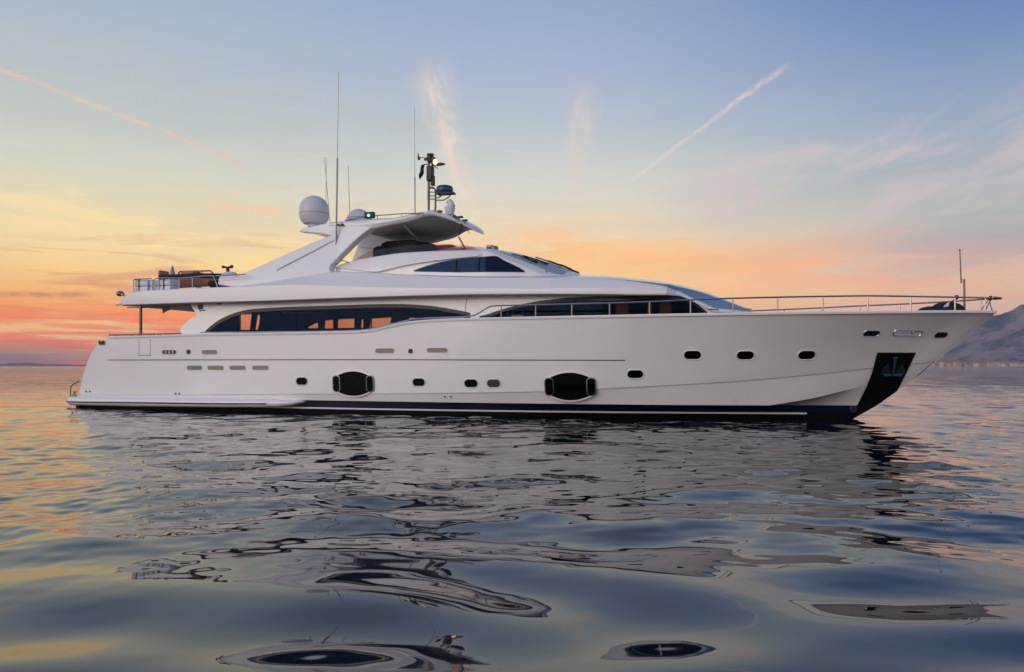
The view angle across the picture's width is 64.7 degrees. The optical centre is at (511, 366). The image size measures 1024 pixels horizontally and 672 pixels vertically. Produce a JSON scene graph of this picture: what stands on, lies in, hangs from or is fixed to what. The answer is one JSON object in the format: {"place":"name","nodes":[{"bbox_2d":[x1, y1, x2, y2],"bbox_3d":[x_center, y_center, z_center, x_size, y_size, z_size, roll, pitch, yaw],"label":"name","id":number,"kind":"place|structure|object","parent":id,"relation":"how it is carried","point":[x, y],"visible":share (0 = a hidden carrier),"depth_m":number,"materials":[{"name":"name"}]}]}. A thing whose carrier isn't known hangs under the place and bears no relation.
{"place":"outdoors","nodes":[
{"label":"outdoors","id":0,"kind":"place"},
{"bbox_2d":[0,363,85,365],"bbox_3d":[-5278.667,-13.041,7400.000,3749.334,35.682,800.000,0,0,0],"label":"distant coast","id":1,"kind":"structure","parent":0,"point":[22,364],"depth_m":7154.76},
{"bbox_2d":[0,366,1023,671],"bbox_3d":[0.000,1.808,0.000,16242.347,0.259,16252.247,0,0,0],"label":"sea water","id":2,"kind":"structure","parent":0,"point":[886,534],"depth_m":8.46,"materials":[{"name":"blue liquid"}]},
{"bbox_2d":[66,71,1001,419],"bbox_3d":[-1.812,-4.453,31.917,36.825,13.706,7.886,0,0,21],"label":"motor yacht","id":3,"kind":"object","parent":2,"relation":"on","point":[488,331],"visible":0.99,"depth_m":28.62,"materials":[{"name":"paint"}]},
{"bbox_2d":[134,279,150,291],"bbox_3d":[-15.444,-3.318,34.078,0.745,0.622,0.580,0,0,21],"label":"life raft canister","id":4,"kind":"object","parent":3,"relation":"on","point":[141,285],"visible":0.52,"depth_m":33.80,"materials":[{"name":"white plastic"}]},
{"bbox_2d":[150,280,160,289],"bbox_3d":[-14.751,-3.307,33.819,0.503,0.580,0.580,0,0,20],"label":"life raft canister","id":5,"kind":"object","parent":3,"relation":"on","point":[157,285],"visible":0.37,"depth_m":33.53,"materials":[{"name":"white plastic"}]},
{"bbox_2d":[158,270,168,279],"bbox_3d":[-15.147,-3.801,35.622,0.610,0.820,0.560,0,0,21],"label":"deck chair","id":6,"kind":"object","parent":3,"relation":"on","point":[160,272],"visible":0.23,"depth_m":35.58,"materials":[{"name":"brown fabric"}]},
{"bbox_2d":[160,279,178,289],"bbox_3d":[-14.229,-3.310,33.624,0.554,0.580,0.580,0,0,20],"label":"life raft canister","id":7,"kind":"object","parent":3,"relation":"on","point":[165,284],"visible":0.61,"depth_m":33.39,"materials":[{"name":"white plastic"}]},
{"bbox_2d":[158,270,221,287],"bbox_3d":[-13.643,-3.783,35.059,2.952,0.786,1.440,0,0,21],"label":"tender","id":8,"kind":"object","parent":3,"relation":"on","point":[197,282],"visible":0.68,"depth_m":34.55,"materials":[{"name":"brown fabric"}]},
{"bbox_2d":[208,265,236,287],"bbox_3d":[-12.005,-3.782,34.233,1.500,0.995,0.837,0,0,21],"label":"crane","id":9,"kind":"object","parent":3,"relation":"on","point":[211,283],"visible":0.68,"depth_m":34.11,"materials":[{"name":"white metal"}]},
{"bbox_2d":[205,304,469,331],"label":"saloon window","id":10,"kind":"structure","parent":3,"relation":"in","point":[402,306],"depth_m":30.68,"materials":[{"name":"black glass"}]},
{"bbox_2d":[332,370,374,396],"bbox_3d":[-5.788,0.633,29.731,1.734,1.018,0.310,0,0,20],"label":"hull window","id":11,"kind":"structure","parent":3,"relation":"in","point":[349,383],"depth_m":29.63,"materials":[{"name":"black glass"}]},
{"bbox_2d":[419,165,424,178],"bbox_3d":[-3.638,-7.831,32.600,0.236,0.580,0.080,0,0,21],"label":"courtesy flag","id":12,"kind":"object","parent":3,"relation":"hanging from","point":[421,173],"visible":1,"depth_m":32.61,"materials":[{"name":"black fabric"}]},
{"bbox_2d":[414,256,524,271],"bbox_3d":[-0.864,-3.686,31.512,4.144,0.589,4.801,0,0,20],"label":"pilothouse window","id":13,"kind":"structure","parent":3,"relation":"in","point":[488,263],"depth_m":29.33,"materials":[{"name":"black glass"}]},
{"bbox_2d":[544,371,596,401],"bbox_3d":[1.976,0.664,27.229,1.752,1.074,0.408,0,0,15],"label":"hull window","id":14,"kind":"structure","parent":3,"relation":"in","point":[568,386],"depth_m":27.12,"materials":[{"name":"black glass"}]},
{"bbox_2d":[479,296,706,317],"bbox_3d":[3.296,-1.908,30.008,8.081,0.969,5.551,0,0,21],"label":"cabin window","id":15,"kind":"structure","parent":3,"relation":"in","point":[592,297],"depth_m":27.54,"materials":[{"name":"black glass"}]},
{"bbox_2d":[918,305,939,309],"bbox_3d":[13.415,-1.804,25.797,0.840,0.300,0.600,0,0,21],"label":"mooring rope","id":16,"kind":"object","parent":3,"relation":"on","point":[934,307],"visible":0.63,"depth_m":25.62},
{"bbox_2d":[933,302,965,309],"bbox_3d":[13.879,-1.831,25.784,1.116,0.440,1.000,0,0,21],"label":"windlass cover","id":17,"kind":"object","parent":3,"relation":"on","point":[941,305],"visible":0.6,"depth_m":25.43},
{"bbox_2d":[0,0,1023,364],"label":"sky","id":18,"kind":"structure","parent":0,"point":[721,148],"materials":[{"name":"blue"}]},
{"bbox_2d":[946,361,952,366],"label":"house","id":19,"kind":"structure","parent":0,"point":[949,364],"depth_m":2556.99,"materials":[{"name":"tile"}]},
{"bbox_2d":[952,360,961,366],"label":"house","id":20,"kind":"structure","parent":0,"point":[957,363],"depth_m":2548.70,"materials":[{"name":"tile"}]},
{"bbox_2d":[938,304,1023,361],"bbox_3d":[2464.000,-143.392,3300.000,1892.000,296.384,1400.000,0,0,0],"label":"mountain","id":21,"kind":"structure","parent":0,"point":[1000,337],"depth_m":3038.65,"materials":[{"name":"grey stone"}]},
{"bbox_2d":[986,361,994,366],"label":"house","id":22,"kind":"structure","parent":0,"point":[990,363],"depth_m":2548.68,"materials":[{"name":"tile"}]},
{"bbox_2d":[1008,362,1016,366],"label":"house","id":23,"kind":"structure","parent":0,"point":[1012,364],"depth_m":2554.55,"materials":[{"name":"tile"}]}
]}

